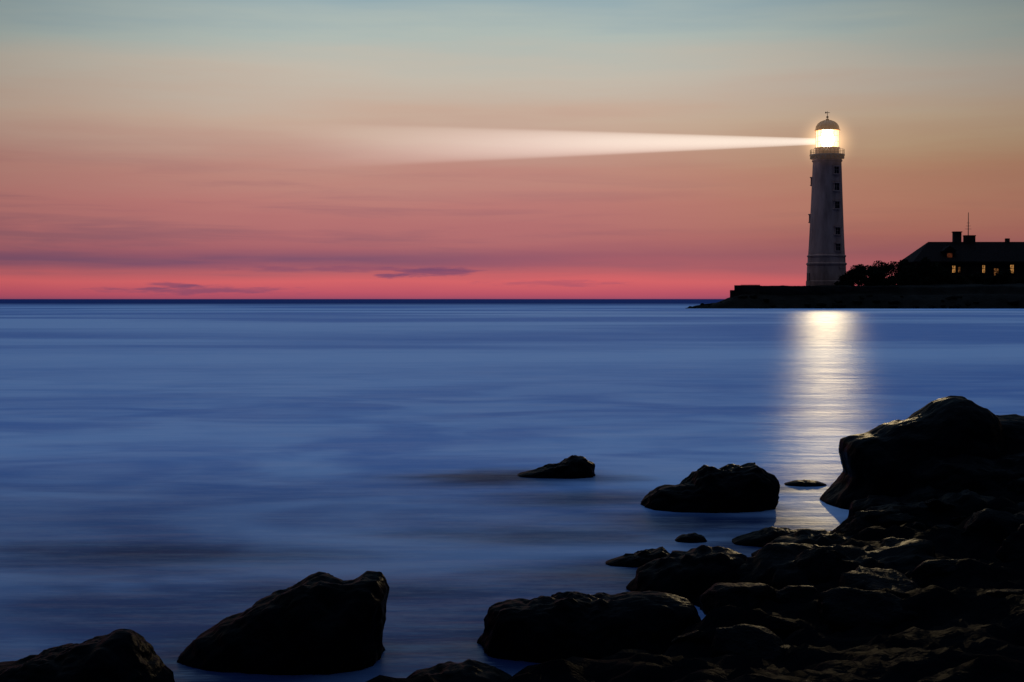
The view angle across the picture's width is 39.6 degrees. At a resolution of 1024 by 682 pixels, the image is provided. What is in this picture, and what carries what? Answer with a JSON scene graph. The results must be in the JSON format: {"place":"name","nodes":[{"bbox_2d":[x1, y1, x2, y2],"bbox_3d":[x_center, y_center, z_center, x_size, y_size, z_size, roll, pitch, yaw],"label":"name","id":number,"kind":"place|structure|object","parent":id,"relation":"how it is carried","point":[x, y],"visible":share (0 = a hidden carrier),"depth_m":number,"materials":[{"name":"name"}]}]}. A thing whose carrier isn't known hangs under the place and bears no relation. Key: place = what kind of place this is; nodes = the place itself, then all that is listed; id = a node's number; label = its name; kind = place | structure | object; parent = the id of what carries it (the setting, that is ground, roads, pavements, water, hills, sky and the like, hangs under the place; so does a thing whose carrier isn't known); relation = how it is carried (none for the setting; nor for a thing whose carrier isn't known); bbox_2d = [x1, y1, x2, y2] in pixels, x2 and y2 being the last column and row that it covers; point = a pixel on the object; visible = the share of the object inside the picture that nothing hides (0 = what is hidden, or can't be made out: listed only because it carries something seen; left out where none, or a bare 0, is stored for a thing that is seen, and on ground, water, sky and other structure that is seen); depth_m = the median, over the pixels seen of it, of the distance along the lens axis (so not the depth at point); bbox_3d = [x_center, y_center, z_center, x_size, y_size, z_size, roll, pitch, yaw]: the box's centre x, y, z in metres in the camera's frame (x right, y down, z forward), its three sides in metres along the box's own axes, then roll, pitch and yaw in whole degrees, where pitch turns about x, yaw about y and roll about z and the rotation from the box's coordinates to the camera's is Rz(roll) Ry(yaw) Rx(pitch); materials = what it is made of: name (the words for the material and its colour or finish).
{"place":"outdoors","nodes":[
{"label":"outdoors","id":0,"kind":"place"},
{"bbox_2d":[0,299,1023,681],"bbox_3d":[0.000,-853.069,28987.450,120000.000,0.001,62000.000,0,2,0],"label":"sea","id":1,"kind":"structure","parent":0,"point":[178,477],"depth_m":22.77,"materials":[{"name":"liquid"}]},
{"bbox_2d":[0,629,174,681],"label":"rock","id":2,"kind":"object","parent":1,"relation":"in","point":[123,655],"visible":1,"depth_m":7.76,"materials":[{"name":"black stone"}]},
{"bbox_2d":[177,571,389,674],"bbox_3d":[-1.410,1.956,8.814,1.285,1.012,1.000,0,2,0],"label":"rock","id":3,"kind":"object","parent":1,"relation":"in","point":[320,623],"visible":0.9,"depth_m":8.44,"materials":[{"name":"black stone"}]},
{"bbox_2d":[517,455,594,478],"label":"rock","id":4,"kind":"object","parent":1,"relation":"in","point":[573,467],"visible":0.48,"depth_m":17.51,"materials":[{"name":"black stone"}]},
{"bbox_2d":[606,546,669,567],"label":"rock","id":5,"kind":"object","parent":1,"relation":"in","point":[637,559],"visible":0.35,"depth_m":11.75,"materials":[{"name":"black stone"}]},
{"bbox_2d":[675,533,706,542],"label":"rock","id":6,"kind":"object","parent":1,"relation":"in","point":[691,538],"visible":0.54,"depth_m":12.87,"materials":[{"name":"black stone"}]},
{"bbox_2d":[641,462,779,512],"bbox_3d":[2.107,1.714,15.139,1.469,0.826,1.098,0,2,0],"label":"rock","id":7,"kind":"object","parent":1,"relation":"in","point":[746,487],"visible":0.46,"depth_m":14.76,"materials":[{"name":"black stone"}]},
{"bbox_2d":[784,480,826,486],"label":"rock","id":8,"kind":"object","parent":1,"relation":"in","point":[805,483],"visible":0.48,"depth_m":16.74,"materials":[{"name":"black stone"}]},
{"bbox_2d":[0,0,1023,298],"label":"sky","id":9,"kind":"structure","parent":0,"point":[150,149],"materials":[{"name":"pink"}]},
{"bbox_2d":[366,487,1023,681],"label":"rocky shore ground","id":10,"kind":"structure","parent":0,"point":[963,627],"depth_m":7.74,"materials":[{"name":"black stone"}]},
{"bbox_2d":[407,659,511,681],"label":"rock","id":11,"kind":"object","parent":10,"relation":"on","point":[468,670],"visible":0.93,"depth_m":7.80,"materials":[{"name":"black stone"}]},
{"bbox_2d":[477,591,700,662],"bbox_3d":[0.537,1.946,9.006,1.525,0.708,0.909,0,2,0],"label":"rock","id":12,"kind":"object","parent":10,"relation":"on","point":[566,625],"visible":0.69,"depth_m":8.70,"materials":[{"name":"black stone"}]},
{"bbox_2d":[626,545,746,600],"bbox_3d":[1.373,1.904,10.764,1.016,0.685,0.925,0,2,0],"label":"rock","id":13,"kind":"object","parent":10,"relation":"on","point":[691,574],"visible":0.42,"depth_m":10.49,"materials":[{"name":"black stone"}]},
{"bbox_2d":[671,630,711,643],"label":"shore stone","id":14,"kind":"object","parent":10,"relation":"on","point":[697,637],"visible":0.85,"depth_m":8.03,"materials":[{"name":"black stone"}]},
{"bbox_2d":[699,582,775,614],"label":"shore stone","id":15,"kind":"object","parent":10,"relation":"on","point":[715,595],"visible":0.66,"depth_m":9.05,"materials":[{"name":"black stone"}]},
{"bbox_2d":[711,624,784,661],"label":"shore stone","id":16,"kind":"object","parent":10,"relation":"on","point":[753,641],"visible":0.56,"depth_m":7.78,"materials":[{"name":"black stone"}]},
{"bbox_2d":[732,526,800,546],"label":"rock","id":17,"kind":"object","parent":10,"relation":"on","point":[763,537],"visible":0.3,"depth_m":12.73,"materials":[{"name":"black stone"}]},
{"bbox_2d":[759,615,800,632],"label":"shore stone","id":18,"kind":"object","parent":10,"relation":"on","point":[777,624],"visible":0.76,"depth_m":8.21,"materials":[{"name":"black stone"}]},
{"bbox_2d":[778,645,790,652],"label":"shore stone","id":19,"kind":"object","parent":10,"relation":"on","point":[784,648],"visible":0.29,"depth_m":7.71,"materials":[{"name":"black stone"}]},
{"bbox_2d":[773,585,818,603],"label":"shore stone","id":20,"kind":"object","parent":10,"relation":"on","point":[788,594],"visible":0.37,"depth_m":9.08,"materials":[{"name":"black stone"}]},
{"bbox_2d":[751,527,886,556],"bbox_3d":[2.751,1.886,11.974,1.492,0.656,1.028,0,2,0],"label":"rock","id":21,"kind":"object","parent":10,"relation":"on","point":[823,537],"visible":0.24,"depth_m":11.87,"materials":[{"name":"black stone"}]},
{"bbox_2d":[739,538,936,589],"bbox_3d":[2.410,1.854,10.265,1.761,0.855,1.222,0,2,0],"label":"rock","id":22,"kind":"object","parent":10,"relation":"on","point":[775,566],"visible":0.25,"depth_m":10.07,"materials":[{"name":"black stone"}]},
{"bbox_2d":[839,580,869,589],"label":"shore stone","id":23,"kind":"object","parent":10,"relation":"on","point":[859,585],"visible":0.11,"depth_m":9.03,"materials":[{"name":"black stone"}]},
{"bbox_2d":[839,517,875,533],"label":"shore stone","id":24,"kind":"object","parent":10,"relation":"on","point":[857,524],"visible":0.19,"depth_m":12.15,"materials":[{"name":"black stone"}]},
{"bbox_2d":[817,587,918,631],"bbox_3d":[2.120,1.623,8.482,0.620,0.211,0.495,1,19,18],"label":"shore stone","id":25,"kind":"object","parent":10,"relation":"on","point":[842,609],"visible":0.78,"depth_m":8.40,"materials":[{"name":"black stone"}]},
{"bbox_2d":[853,509,900,525],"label":"shore stone","id":26,"kind":"object","parent":10,"relation":"on","point":[872,516],"visible":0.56,"depth_m":12.17,"materials":[{"name":"black stone"}]},
{"bbox_2d":[838,565,919,592],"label":"shore stone","id":27,"kind":"object","parent":10,"relation":"on","point":[881,579],"visible":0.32,"depth_m":9.12,"materials":[{"name":"black stone"}]},
{"bbox_2d":[880,537,907,546],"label":"shore stone","id":28,"kind":"object","parent":10,"relation":"on","point":[889,541],"visible":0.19,"depth_m":10.57,"materials":[{"name":"black stone"}]},
{"bbox_2d":[847,485,947,517],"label":"rock","id":29,"kind":"object","parent":10,"relation":"on","point":[923,493],"visible":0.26,"depth_m":13.95,"materials":[{"name":"black stone"}]},
{"bbox_2d":[878,513,920,527],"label":"shore stone","id":30,"kind":"object","parent":10,"relation":"on","point":[897,519],"visible":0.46,"depth_m":12.03,"materials":[{"name":"black stone"}]},
{"bbox_2d":[820,396,1010,509],"bbox_3d":[4.476,1.303,15.356,2.208,1.410,1.814,0,2,0],"label":"rock","id":31,"kind":"object","parent":10,"relation":"on","point":[883,459],"visible":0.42,"depth_m":14.81,"materials":[{"name":"black stone"}]},
{"bbox_2d":[864,489,994,510],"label":"rock","id":32,"kind":"object","parent":10,"relation":"on","point":[967,497],"visible":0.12,"depth_m":12.57,"materials":[{"name":"black stone"}]},
{"bbox_2d":[910,559,979,583],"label":"shore stone","id":33,"kind":"object","parent":10,"relation":"on","point":[927,571],"visible":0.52,"depth_m":9.36,"materials":[{"name":"black stone"}]},
{"bbox_2d":[961,508,1022,543],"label":"shore stone","id":34,"kind":"object","parent":10,"relation":"on","point":[997,526],"visible":0.66,"depth_m":10.88,"materials":[{"name":"black stone"}]},
{"bbox_2d":[985,589,1023,597],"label":"shore stone","id":35,"kind":"object","parent":10,"relation":"on","point":[999,593],"visible":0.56,"depth_m":8.36,"materials":[{"name":"black stone"}]},
{"bbox_2d":[995,524,1023,562],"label":"shore stone","id":36,"kind":"object","parent":10,"relation":"on","point":[1011,549],"visible":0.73,"depth_m":9.99,"materials":[{"name":"black stone"}]},
{"bbox_2d":[996,414,1023,454],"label":"rock","id":37,"kind":"object","parent":10,"relation":"on","point":[1013,427],"visible":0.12,"depth_m":15.12,"materials":[{"name":"black stone"}]},
{"bbox_2d":[1014,511,1023,523],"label":"shore stone","id":38,"kind":"object","parent":10,"relation":"on","point":[1020,515],"visible":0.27,"depth_m":10.96,"materials":[{"name":"black stone"}]},
{"bbox_2d":[690,283,1023,308],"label":"headland ground","id":39,"kind":"structure","parent":0,"point":[990,296],"depth_m":334.52,"materials":[{"name":"black stone"}]},
{"bbox_2d":[730,285,897,296],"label":"sea wall","id":40,"kind":"structure","parent":39,"relation":"on","point":[776,290],"depth_m":338.52,"materials":[{"name":"stone"}]},
{"bbox_2d":[806,111,846,285],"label":"lighthouse","id":41,"kind":"object","parent":39,"relation":"on","point":[826,263],"visible":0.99,"depth_m":350.80,"materials":[{"name":"white paint"}]},
{"bbox_2d":[832,165,840,174],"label":"window","id":42,"kind":"structure","parent":41,"relation":"in","point":[836,168],"depth_m":350.58,"materials":[{"name":"black glass"}]},
{"bbox_2d":[832,182,840,190],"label":"window","id":43,"kind":"structure","parent":41,"relation":"in","point":[836,185],"depth_m":350.53,"materials":[{"name":"black glass"}]},
{"bbox_2d":[833,200,840,208],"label":"window","id":44,"kind":"structure","parent":41,"relation":"in","point":[836,202],"depth_m":350.49,"materials":[{"name":"black glass"}]},
{"bbox_2d":[833,226,841,234],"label":"window","id":45,"kind":"structure","parent":41,"relation":"in","point":[837,229],"depth_m":350.45,"materials":[{"name":"black glass"}]},
{"bbox_2d":[834,242,841,251],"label":"window","id":46,"kind":"structure","parent":41,"relation":"in","point":[837,245],"depth_m":350.41,"materials":[{"name":"black glass"}]},
{"bbox_2d":[834,275,854,285],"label":"bush","id":47,"kind":"object","parent":39,"relation":"on","point":[845,280],"visible":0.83,"depth_m":349.47,"materials":[{"name":"black plant"}]},
{"bbox_2d":[845,269,860,285],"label":"bush","id":48,"kind":"object","parent":39,"relation":"on","point":[855,276],"visible":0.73,"depth_m":350.92,"materials":[{"name":"black plant"}]},
{"bbox_2d":[850,264,865,284],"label":"bush","id":49,"kind":"object","parent":39,"relation":"on","point":[859,267],"visible":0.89,"depth_m":352.07,"materials":[{"name":"black plant"}]},
{"bbox_2d":[857,265,881,285],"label":"bush","id":50,"kind":"object","parent":39,"relation":"on","point":[871,271],"visible":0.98,"depth_m":350.25,"materials":[{"name":"black plant"}]},
{"bbox_2d":[865,260,883,285],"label":"tree","id":51,"kind":"object","parent":39,"relation":"on","point":[874,264],"visible":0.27,"depth_m":354.77,"materials":[{"name":"black plant"}]},
{"bbox_2d":[870,266,895,285],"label":"bush","id":52,"kind":"object","parent":39,"relation":"on","point":[882,280],"visible":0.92,"depth_m":350.94,"materials":[{"name":"black plant"}]},
{"bbox_2d":[879,261,895,281],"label":"bush","id":53,"kind":"object","parent":39,"relation":"on","point":[887,268],"visible":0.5,"depth_m":354.09,"materials":[{"name":"black plant"}]},
{"bbox_2d":[892,259,908,275],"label":"tree","id":54,"kind":"object","parent":39,"relation":"on","point":[903,262],"visible":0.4,"depth_m":354.86,"materials":[{"name":"black plant"}]},
{"bbox_2d":[891,261,910,284],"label":"bush","id":55,"kind":"object","parent":39,"relation":"on","point":[901,276],"visible":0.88,"depth_m":351.94,"materials":[{"name":"black plant"}]},
{"bbox_2d":[904,212,1023,284],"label":"house","id":56,"kind":"structure","parent":39,"relation":"on","point":[966,257],"depth_m":372.35,"materials":[{"name":"tile"}]},
{"bbox_2d":[952,265,955,272],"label":"window","id":57,"kind":"structure","parent":56,"relation":"in","point":[953,266],"depth_m":371.55,"materials":[{"name":"yellow glass"}]},
{"bbox_2d":[966,268,971,275],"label":"window","id":58,"kind":"structure","parent":56,"relation":"in","point":[969,270],"depth_m":371.55,"materials":[{"name":"black glass"}]},
{"bbox_2d":[982,265,985,273],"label":"window","id":59,"kind":"structure","parent":56,"relation":"in","point":[983,266],"depth_m":371.46,"materials":[{"name":"yellow glass"}]},
{"bbox_2d":[993,268,998,275],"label":"window","id":60,"kind":"structure","parent":56,"relation":"in","point":[995,270],"depth_m":371.55,"materials":[{"name":"yellow glass"}]},
{"bbox_2d":[1010,264,1014,273],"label":"window","id":61,"kind":"structure","parent":56,"relation":"in","point":[1011,265],"depth_m":371.55,"materials":[{"name":"yellow glass"}]}
]}

